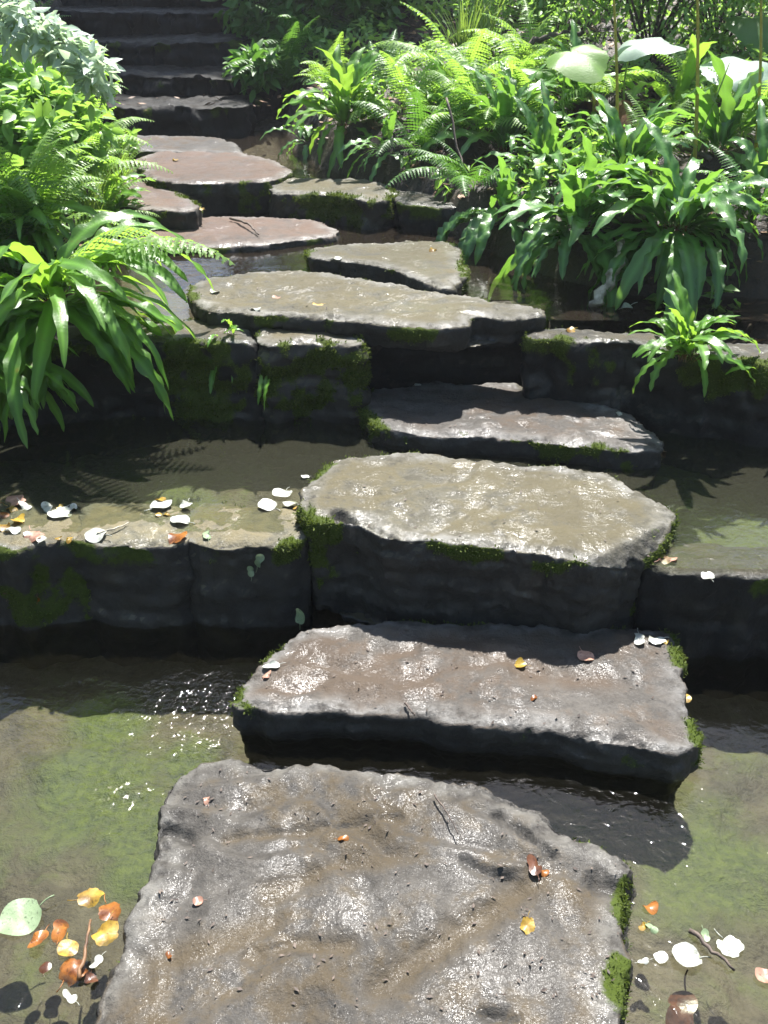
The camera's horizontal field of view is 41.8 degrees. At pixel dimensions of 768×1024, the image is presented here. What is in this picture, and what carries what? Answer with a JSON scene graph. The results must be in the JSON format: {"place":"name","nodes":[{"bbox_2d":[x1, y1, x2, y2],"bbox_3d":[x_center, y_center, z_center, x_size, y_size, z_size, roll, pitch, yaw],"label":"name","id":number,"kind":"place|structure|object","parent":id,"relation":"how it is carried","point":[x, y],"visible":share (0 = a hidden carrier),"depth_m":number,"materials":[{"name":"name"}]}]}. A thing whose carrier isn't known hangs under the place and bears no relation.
{"place":"outdoors","nodes":[
{"label":"outdoors","id":0,"kind":"place"},
{"bbox_2d":[0,0,767,1023],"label":"ground","id":1,"kind":"structure","parent":0,"point":[100,756],"depth_m":2.57,"materials":[{"name":"soil"}]},
{"bbox_2d":[0,170,54,203],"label":"feathery fern","id":2,"kind":"object","parent":1,"relation":"on","point":[29,189],"visible":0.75,"depth_m":3.29,"materials":[{"name":"green plant"}]},
{"bbox_2d":[0,227,65,301],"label":"leafy plant","id":3,"kind":"object","parent":1,"relation":"on","point":[8,265],"visible":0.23,"depth_m":3.36,"materials":[{"name":"green plant"}]},
{"bbox_2d":[0,53,73,101],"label":"leafy plant","id":4,"kind":"object","parent":1,"relation":"on","point":[10,74],"visible":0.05,"depth_m":4.21,"materials":[{"name":"green plant"}]},
{"bbox_2d":[0,87,91,208],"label":"leafy plant","id":5,"kind":"object","parent":1,"relation":"on","point":[20,135],"visible":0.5,"depth_m":3.57,"materials":[{"name":"green plant"}]},
{"bbox_2d":[0,301,93,434],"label":"strap fern","id":6,"kind":"object","parent":1,"relation":"on","point":[57,375],"visible":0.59,"depth_m":3.00,"materials":[{"name":"green plant"}]},
{"bbox_2d":[0,502,101,668],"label":"weir block","id":7,"kind":"structure","parent":1,"relation":"on","point":[54,624],"depth_m":2.73,"materials":[{"name":"stone"}]},
{"bbox_2d":[0,195,105,248],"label":"feathery fern","id":8,"kind":"object","parent":1,"relation":"on","point":[3,230],"visible":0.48,"depth_m":3.38,"materials":[{"name":"green plant"}]},
{"bbox_2d":[0,121,106,208],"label":"feathery fern","id":9,"kind":"object","parent":1,"relation":"on","point":[49,170],"visible":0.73,"depth_m":3.36,"materials":[{"name":"green plant"}]},
{"bbox_2d":[0,137,120,291],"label":"strap fern","id":10,"kind":"object","parent":1,"relation":"on","point":[55,241],"visible":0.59,"depth_m":3.33,"materials":[{"name":"green plant"}]},
{"bbox_2d":[0,0,124,122],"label":"leafy shrub","id":11,"kind":"object","parent":1,"relation":"on","point":[87,64],"visible":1,"depth_m":3.24,"materials":[{"name":"green plant"}]},
{"bbox_2d":[0,69,126,173],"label":"leafy plant","id":12,"kind":"object","parent":1,"relation":"on","point":[43,87],"visible":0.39,"depth_m":3.90,"materials":[{"name":"green plant"}]},
{"bbox_2d":[0,123,141,248],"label":"feathery fern","id":13,"kind":"object","parent":1,"relation":"on","point":[29,203],"visible":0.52,"depth_m":3.42,"materials":[{"name":"green plant"}]},
{"bbox_2d":[59,160,115,240],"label":"fern","id":14,"kind":"object","parent":1,"relation":"on","point":[92,203],"visible":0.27,"depth_m":3.83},
{"bbox_2d":[22,106,172,201],"bbox_3d":[-1.204,-1.389,3.883,0.542,0.323,0.693,16,34,25],"label":"feathery fern","id":15,"kind":"object","parent":1,"relation":"on","point":[89,172],"visible":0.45,"depth_m":3.92,"materials":[{"name":"green plant"}]},
{"bbox_2d":[0,209,214,448],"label":"strap fern","id":16,"kind":"object","parent":1,"relation":"on","point":[94,317],"visible":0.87,"depth_m":2.99,"materials":[{"name":"green plant"}]},
{"bbox_2d":[86,169,160,229],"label":"feathery fern","id":17,"kind":"object","parent":1,"relation":"on","point":[112,197],"visible":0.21,"depth_m":4.12,"materials":[{"name":"green plant"}]},
{"bbox_2d":[94,79,153,147],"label":"feathery fern","id":18,"kind":"object","parent":1,"relation":"on","point":[123,128],"visible":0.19,"depth_m":4.35,"materials":[{"name":"green plant"}]},
{"bbox_2d":[111,127,141,162],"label":"leafy plant","id":19,"kind":"object","parent":1,"relation":"on","point":[134,145],"visible":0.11,"depth_m":5.17,"materials":[{"name":"green plant"}]},
{"bbox_2d":[101,167,154,238],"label":"fern","id":20,"kind":"object","parent":1,"relation":"on","point":[124,201],"visible":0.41,"depth_m":4.19,"materials":[{"name":"green plant"}]},
{"bbox_2d":[0,317,265,463],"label":"weir block","id":21,"kind":"structure","parent":1,"relation":"on","point":[224,418],"depth_m":3.28,"materials":[{"name":"stone"}]},
{"bbox_2d":[72,502,199,666],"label":"weir block","id":22,"kind":"structure","parent":1,"relation":"on","point":[138,571],"depth_m":2.72,"materials":[{"name":"stone"}]},
{"bbox_2d":[60,226,233,288],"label":"feathery fern","id":23,"kind":"object","parent":1,"relation":"on","point":[164,243],"visible":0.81,"depth_m":2.99,"materials":[{"name":"green plant"}]},
{"bbox_2d":[115,168,203,238],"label":"stepping stone","id":24,"kind":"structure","parent":1,"relation":"on","point":[174,210],"depth_m":4.27,"materials":[{"name":"stone"}]},
{"bbox_2d":[61,0,260,8],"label":"stone step","id":25,"kind":"object","parent":1,"relation":"on","point":[167,3],"visible":0.06,"depth_m":7.39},
{"bbox_2d":[54,32,294,67],"bbox_3d":[-1.574,-3.048,6.809,2.170,0.371,0.833,0,30,0],"label":"stone step","id":26,"kind":"object","parent":1,"relation":"on","point":[197,49],"visible":0.25,"depth_m":6.50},
{"bbox_2d":[50,6,303,37],"bbox_3d":[-1.669,-3.445,7.270,2.422,0.385,0.834,0,30,0],"label":"stone step","id":27,"kind":"object","parent":1,"relation":"on","point":[101,21],"visible":0.21,"depth_m":6.96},
{"bbox_2d":[115,135,241,168],"bbox_3d":[-1.101,-1.853,5.383,0.778,0.246,0.547,0,30,0],"label":"stepping stone","id":28,"kind":"object","parent":1,"relation":"on","point":[175,144],"visible":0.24,"depth_m":5.28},
{"bbox_2d":[94,93,263,148],"bbox_3d":[-1.283,-2.298,6.073,1.106,0.410,0.776,0,30,0],"label":"stone step","id":29,"kind":"object","parent":1,"relation":"on","point":[232,118],"visible":0.33,"depth_m":5.78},
{"bbox_2d":[93,62,287,121],"bbox_3d":[-1.455,-2.660,6.424,1.888,0.396,0.826,0,30,0],"label":"stone step","id":30,"kind":"object","parent":1,"relation":"on","point":[160,80],"visible":0.26,"depth_m":6.11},
{"bbox_2d":[134,151,295,217],"bbox_3d":[-0.831,-1.569,4.922,0.831,0.276,0.819,0,30,0],"label":"stepping stone","id":31,"kind":"object","parent":1,"relation":"on","point":[233,184],"visible":0.61,"depth_m":4.62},
{"bbox_2d":[127,216,340,278],"bbox_3d":[-0.651,-1.126,4.275,0.940,0.155,0.541,0,30,0],"label":"stepping stone","id":32,"kind":"object","parent":1,"relation":"on","point":[278,244],"visible":0.6,"depth_m":4.13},
{"bbox_2d":[185,501,312,665],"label":"weir block","id":33,"kind":"structure","parent":1,"relation":"on","point":[239,616],"depth_m":2.71,"materials":[{"name":"stone"}]},
{"bbox_2d":[222,38,292,106],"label":"bush","id":34,"kind":"object","parent":1,"relation":"on","point":[255,78],"visible":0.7,"depth_m":5.98,"materials":[{"name":"green plant"}]},
{"bbox_2d":[223,16,350,93],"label":"feathery fern","id":35,"kind":"object","parent":1,"relation":"on","point":[289,72],"visible":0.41,"depth_m":6.02,"materials":[{"name":"green plant"}]},
{"bbox_2d":[260,114,316,175],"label":"strap fern","id":36,"kind":"object","parent":1,"relation":"on","point":[305,131],"visible":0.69,"depth_m":5.25,"materials":[{"name":"green plant"}]},
{"bbox_2d":[201,0,410,56],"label":"bush","id":37,"kind":"object","parent":1,"relation":"on","point":[249,12],"visible":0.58,"depth_m":6.43,"materials":[{"name":"green plant"}]},
{"bbox_2d":[236,0,376,66],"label":"feathery fern","id":38,"kind":"object","parent":1,"relation":"on","point":[273,41],"visible":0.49,"depth_m":6.28,"materials":[{"name":"green plant"}]},
{"bbox_2d":[253,327,372,459],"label":"weir block","id":39,"kind":"structure","parent":1,"relation":"on","point":[318,393],"depth_m":3.22,"materials":[{"name":"grey stone"}]},
{"bbox_2d":[186,270,545,352],"bbox_3d":[-0.083,-0.680,3.394,1.252,0.109,0.533,9,31,15],"label":"stepping stone","id":40,"kind":"object","parent":39,"relation":"on","point":[386,315],"visible":0.94,"depth_m":3.27,"materials":[{"name":"stone"}]},
{"bbox_2d":[268,177,399,244],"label":"weir block","id":41,"kind":"structure","parent":1,"relation":"on","point":[353,211],"depth_m":4.43,"materials":[{"name":"grey stone"}]},
{"bbox_2d":[294,32,379,96],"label":"feathery fern","id":42,"kind":"object","parent":1,"relation":"on","point":[322,77],"visible":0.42,"depth_m":5.35,"materials":[{"name":"green plant"}]},
{"bbox_2d":[276,44,402,178],"bbox_3d":[-0.221,-1.945,4.895,0.576,0.613,0.590,-8,31,-14],"label":"strap fern","id":43,"kind":"object","parent":1,"relation":"on","point":[347,82],"visible":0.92,"depth_m":4.84,"materials":[{"name":"green plant"}]},
{"bbox_2d":[94,758,636,1023],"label":"stepping stone","id":44,"kind":"object","parent":1,"relation":"on","point":[149,982],"visible":0.98,"depth_m":1.89,"materials":[{"name":"stone"}]},
{"bbox_2d":[159,278,666,1011],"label":"bark crumbs","id":45,"kind":"object","parent":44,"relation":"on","point":[421,828],"visible":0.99,"depth_m":1.92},
{"bbox_2d":[337,108,410,181],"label":"strap fern","id":46,"kind":"object","parent":1,"relation":"on","point":[387,133],"visible":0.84,"depth_m":4.63,"materials":[{"name":"green plant"}]},
{"bbox_2d":[366,29,399,96],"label":"feathery fern","id":47,"kind":"object","parent":1,"relation":"on","point":[378,72],"visible":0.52,"depth_m":5.23,"materials":[{"name":"green plant"}]},
{"bbox_2d":[0,0,767,342],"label":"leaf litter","id":48,"kind":"object","parent":1,"relation":"on","point":[530,148],"visible":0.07,"depth_m":4.71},
{"bbox_2d":[3,0,767,324],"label":"ground cover","id":49,"kind":"object","parent":1,"relation":"on","point":[535,186],"visible":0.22,"depth_m":4.86,"materials":[{"name":"green plant"}]},
{"bbox_2d":[302,240,470,295],"bbox_3d":[0.096,-0.892,3.822,0.737,0.203,0.521,22,37,33],"label":"stepping stone","id":50,"kind":"object","parent":1,"relation":"on","point":[418,265],"visible":0.69,"depth_m":3.71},
{"bbox_2d":[344,77,478,157],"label":"feathery fern","id":51,"kind":"object","parent":1,"relation":"on","point":[423,136],"visible":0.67,"depth_m":4.57,"materials":[{"name":"green plant"}]},
{"bbox_2d":[348,46,493,123],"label":"feathery fern","id":52,"kind":"object","parent":1,"relation":"on","point":[422,83],"visible":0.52,"depth_m":4.87,"materials":[{"name":"green plant"}]},
{"bbox_2d":[392,190,455,242],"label":"weir block","id":53,"kind":"structure","parent":1,"relation":"on","point":[420,216],"depth_m":4.32,"materials":[{"name":"stone"}]},
{"bbox_2d":[393,49,497,122],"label":"fern","id":54,"kind":"object","parent":1,"relation":"on","point":[433,96],"visible":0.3,"depth_m":4.78,"materials":[{"name":"green plant"}]},
{"bbox_2d":[369,1,528,87],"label":"feathery fern","id":55,"kind":"object","parent":1,"relation":"on","point":[408,55],"visible":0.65,"depth_m":4.93,"materials":[{"name":"green plant"}]},
{"bbox_2d":[368,300,548,389],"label":"weir block","id":56,"kind":"structure","parent":1,"relation":"on","point":[398,367],"depth_m":3.50,"materials":[{"name":"stone"}]},
{"bbox_2d":[386,137,547,195],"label":"feathery fern","id":57,"kind":"object","parent":1,"relation":"on","point":[457,177],"visible":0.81,"depth_m":4.08,"materials":[{"name":"green plant"}]},
{"bbox_2d":[228,619,706,810],"bbox_3d":[0.206,0.486,2.519,1.103,0.277,0.489,4,30,7],"label":"stepping stone","id":58,"kind":"object","parent":1,"relation":"on","point":[311,712],"visible":0.94,"depth_m":2.38,"materials":[{"name":"stone"}]},
{"bbox_2d":[425,0,513,64],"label":"grass tuft","id":59,"kind":"object","parent":1,"relation":"on","point":[460,39],"visible":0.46,"depth_m":5.42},
{"bbox_2d":[416,40,541,133],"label":"feathery fern","id":60,"kind":"object","parent":1,"relation":"on","point":[475,90],"visible":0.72,"depth_m":4.54,"materials":[{"name":"green plant"}]},
{"bbox_2d":[464,0,516,61],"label":"grass tuft","id":61,"kind":"object","parent":1,"relation":"on","point":[480,24],"visible":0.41,"depth_m":5.59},
{"bbox_2d":[434,156,552,264],"bbox_3d":[0.457,-1.146,3.963,0.597,0.488,0.311,3,30,5],"label":"strap fern","id":62,"kind":"object","parent":1,"relation":"on","point":[477,230],"visible":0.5,"depth_m":3.93,"materials":[{"name":"green plant"}]},
{"bbox_2d":[419,61,575,159],"bbox_3d":[0.532,-1.667,4.495,0.756,0.596,0.578,0,30,0],"label":"strap fern","id":63,"kind":"object","parent":1,"relation":"on","point":[503,100],"visible":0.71,"depth_m":4.44,"materials":[{"name":"green plant"}]},
{"bbox_2d":[438,47,567,106],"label":"feathery fern","id":64,"kind":"object","parent":1,"relation":"on","point":[508,59],"visible":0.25,"depth_m":4.73,"materials":[{"name":"green plant"}]},
{"bbox_2d":[355,381,663,497],"bbox_3d":[0.387,-0.224,3.277,0.981,0.271,0.484,5,30,9],"label":"stepping stone","id":65,"kind":"object","parent":1,"relation":"on","point":[627,449],"visible":0.68,"depth_m":3.10,"materials":[{"name":"stone"}]},
{"bbox_2d":[436,0,606,31],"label":"bush","id":66,"kind":"object","parent":1,"relation":"on","point":[515,10],"visible":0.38,"depth_m":6.01,"materials":[{"name":"green plant"}]},
{"bbox_2d":[520,68,557,93],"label":"broad leaved plant","id":67,"kind":"object","parent":1,"relation":"on","point":[543,73],"visible":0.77,"depth_m":4.57,"materials":[{"name":"green plant"}]},
{"bbox_2d":[450,0,631,76],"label":"feathery fern","id":68,"kind":"object","parent":1,"relation":"on","point":[511,46],"visible":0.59,"depth_m":5.27,"materials":[{"name":"green plant"}]},
{"bbox_2d":[512,30,584,70],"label":"frond","id":69,"kind":"object","parent":1,"relation":"on","point":[534,39],"visible":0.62,"depth_m":5.24,"materials":[{"name":"green plant"}]},
{"bbox_2d":[492,63,611,129],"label":"feathery fern","id":70,"kind":"object","parent":1,"relation":"on","point":[539,104],"visible":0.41,"depth_m":4.46,"materials":[{"name":"green plant"}]},
{"bbox_2d":[522,19,626,113],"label":"strap fern","id":71,"kind":"object","parent":1,"relation":"on","point":[575,39],"visible":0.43,"depth_m":4.57,"materials":[{"name":"green plant"}]},
{"bbox_2d":[545,44,609,147],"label":"broad leaved plant","id":72,"kind":"object","parent":1,"relation":"on","point":[586,63],"visible":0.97,"depth_m":4.22,"materials":[{"name":"green plant"}]},
{"bbox_2d":[488,131,676,318],"bbox_3d":[0.697,-1.015,3.549,0.688,0.633,0.417,9,31,15],"label":"strap fern","id":73,"kind":"object","parent":1,"relation":"on","point":[541,239],"visible":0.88,"depth_m":3.54,"materials":[{"name":"green plant"}]},
{"bbox_2d":[572,97,604,135],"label":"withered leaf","id":74,"kind":"object","parent":1,"relation":"on","point":[587,105],"visible":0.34,"depth_m":4.57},
{"bbox_2d":[530,27,670,100],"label":"feathery fern","id":75,"kind":"object","parent":1,"relation":"on","point":[612,83],"visible":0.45,"depth_m":4.56,"materials":[{"name":"green plant"}]},
{"bbox_2d":[613,0,618,114],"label":"stalk","id":76,"kind":"object","parent":1,"relation":"on","point":[616,63],"visible":0.64,"depth_m":4.17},
{"bbox_2d":[517,0,767,64],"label":"bush","id":77,"kind":"object","parent":1,"relation":"on","point":[662,23],"visible":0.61,"depth_m":5.05,"materials":[{"name":"green plant"}]},
{"bbox_2d":[519,325,767,483],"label":"weir block","id":78,"kind":"structure","parent":1,"relation":"on","point":[719,429],"depth_m":3.19,"materials":[{"name":"stone"}]},
{"bbox_2d":[628,270,760,396],"bbox_3d":[0.889,-0.507,3.010,0.412,0.382,0.396,25,38,36],"label":"strap fern","id":79,"kind":"object","parent":78,"relation":"on","point":[685,336],"visible":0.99,"depth_m":2.98,"materials":[{"name":"green plant"}]},
{"bbox_2d":[618,37,685,99],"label":"broad leaved plant","id":80,"kind":"object","parent":1,"relation":"on","point":[629,50],"visible":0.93,"depth_m":4.31,"materials":[{"name":"green plant"}]},
{"bbox_2d":[624,90,708,160],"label":"feathery fern","id":81,"kind":"object","parent":1,"relation":"on","point":[686,140],"visible":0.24,"depth_m":4.17,"materials":[{"name":"green plant"}]},
{"bbox_2d":[570,118,767,335],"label":"strap fern","id":82,"kind":"object","parent":1,"relation":"on","point":[672,248],"visible":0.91,"depth_m":3.39,"materials":[{"name":"green plant"}]},
{"bbox_2d":[580,0,767,51],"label":"bush","id":83,"kind":"object","parent":1,"relation":"on","point":[624,23],"visible":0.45,"depth_m":5.21,"materials":[{"name":"green plant"}]},
{"bbox_2d":[621,34,731,121],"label":"strap fern","id":84,"kind":"object","parent":1,"relation":"on","point":[685,76],"visible":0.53,"depth_m":4.45,"materials":[{"name":"green plant"}]},
{"bbox_2d":[606,50,767,176],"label":"strap fern","id":85,"kind":"object","parent":1,"relation":"on","point":[734,107],"visible":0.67,"depth_m":4.00,"materials":[{"name":"green plant"}]},
{"bbox_2d":[652,34,733,108],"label":"feathery fern","id":86,"kind":"object","parent":1,"relation":"on","point":[677,64],"visible":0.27,"depth_m":4.55,"materials":[{"name":"green plant"}]},
{"bbox_2d":[693,0,699,182],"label":"stalk","id":87,"kind":"object","parent":1,"relation":"on","point":[697,85],"visible":0.81,"depth_m":3.84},
{"bbox_2d":[632,542,767,701],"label":"weir block","id":88,"kind":"structure","parent":1,"relation":"on","point":[719,624],"depth_m":2.59,"materials":[{"name":"stone"}]},
{"bbox_2d":[696,144,767,219],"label":"feathery fern","id":89,"kind":"object","parent":1,"relation":"on","point":[746,188],"visible":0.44,"depth_m":3.50,"materials":[{"name":"green plant"}]},
{"bbox_2d":[698,67,767,137],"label":"feathery fern","id":90,"kind":"object","parent":1,"relation":"on","point":[746,112],"visible":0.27,"depth_m":4.17,"materials":[{"name":"green plant"}]},
{"bbox_2d":[700,56,767,138],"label":"broad leaved plant","id":91,"kind":"object","parent":1,"relation":"on","point":[739,69],"visible":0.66,"depth_m":4.12,"materials":[{"name":"green plant"}]},
{"bbox_2d":[713,99,767,199],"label":"strap fern","id":92,"kind":"object","parent":1,"relation":"on","point":[746,146],"visible":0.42,"depth_m":3.70,"materials":[{"name":"green plant"}]},
{"bbox_2d":[724,15,767,60],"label":"broad leaved plant","id":93,"kind":"object","parent":1,"relation":"on","point":[745,30],"visible":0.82,"depth_m":4.73,"materials":[{"name":"green plant"}]},
{"bbox_2d":[754,0,762,151],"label":"stalk","id":94,"kind":"object","parent":1,"relation":"on","point":[760,70],"visible":0.66,"depth_m":3.91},
{"label":"upper pool water","id":95,"kind":"structure","parent":0,"visible":0},
{"bbox_2d":[470,79,588,198],"bbox_3d":[0.689,-1.418,4.105,0.530,0.620,0.585,-9,31,-15],"label":"strap fern","id":96,"kind":"object","parent":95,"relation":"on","point":[544,142],"visible":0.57,"depth_m":4.04,"materials":[{"name":"green plant"}]},
{"bbox_2d":[588,239,625,311],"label":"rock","id":97,"kind":"object","parent":95,"relation":"on","point":[597,302],"visible":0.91,"depth_m":3.46,"materials":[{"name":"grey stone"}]},
{"bbox_2d":[545,83,708,217],"bbox_3d":[0.886,-1.247,3.793,0.643,0.677,0.631,-10,31,-16],"label":"strap fern","id":98,"kind":"object","parent":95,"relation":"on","point":[628,143],"visible":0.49,"depth_m":3.73,"materials":[{"name":"green plant"}]},
{"label":"lower pool water","id":99,"kind":"structure","parent":0,"visible":0},
{"bbox_2d":[0,895,54,935],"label":"fallen leaf","id":100,"kind":"object","parent":99,"relation":"on","point":[20,917],"visible":1,"depth_m":1.94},
{"bbox_2d":[51,919,68,945],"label":"fallen leaf","id":101,"kind":"object","parent":99,"relation":"on","point":[60,926],"visible":1,"depth_m":1.91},
{"bbox_2d":[57,933,78,955],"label":"fallen leaf","id":102,"kind":"object","parent":99,"relation":"on","point":[67,947],"visible":1,"depth_m":1.88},
{"bbox_2d":[56,958,87,991],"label":"fallen leaf","id":103,"kind":"object","parent":99,"relation":"on","point":[68,971],"visible":0.94,"depth_m":1.84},
{"bbox_2d":[67,888,104,907],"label":"fallen leaf","id":104,"kind":"object","parent":99,"relation":"on","point":[89,897],"visible":1,"depth_m":1.98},
{"bbox_2d":[91,911,118,945],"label":"fallen leaf","id":105,"kind":"object","parent":99,"relation":"on","point":[106,934],"visible":1,"depth_m":1.91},
{"bbox_2d":[98,894,120,920],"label":"fallen leaf","id":106,"kind":"object","parent":99,"relation":"on","point":[105,911],"visible":1,"depth_m":1.95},
{"bbox_2d":[292,449,681,633],"bbox_3d":[0.279,0.103,2.801,1.032,0.350,0.534,7,31,11],"label":"stepping stone","id":107,"kind":"object","parent":99,"relation":"on","point":[390,563],"visible":0.91,"depth_m":2.63,"materials":[{"name":"stone"}]},
{"bbox_2d":[665,969,697,1023],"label":"fallen leaf","id":108,"kind":"object","parent":99,"relation":"on","point":[682,1008],"visible":1,"depth_m":1.81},
{"bbox_2d":[672,942,711,966],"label":"fallen leaf","id":109,"kind":"object","parent":99,"relation":"on","point":[685,954],"visible":1,"depth_m":1.87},
{"bbox_2d":[714,929,743,956],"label":"fallen leaf","id":110,"kind":"object","parent":99,"relation":"on","point":[730,946],"visible":1,"depth_m":1.88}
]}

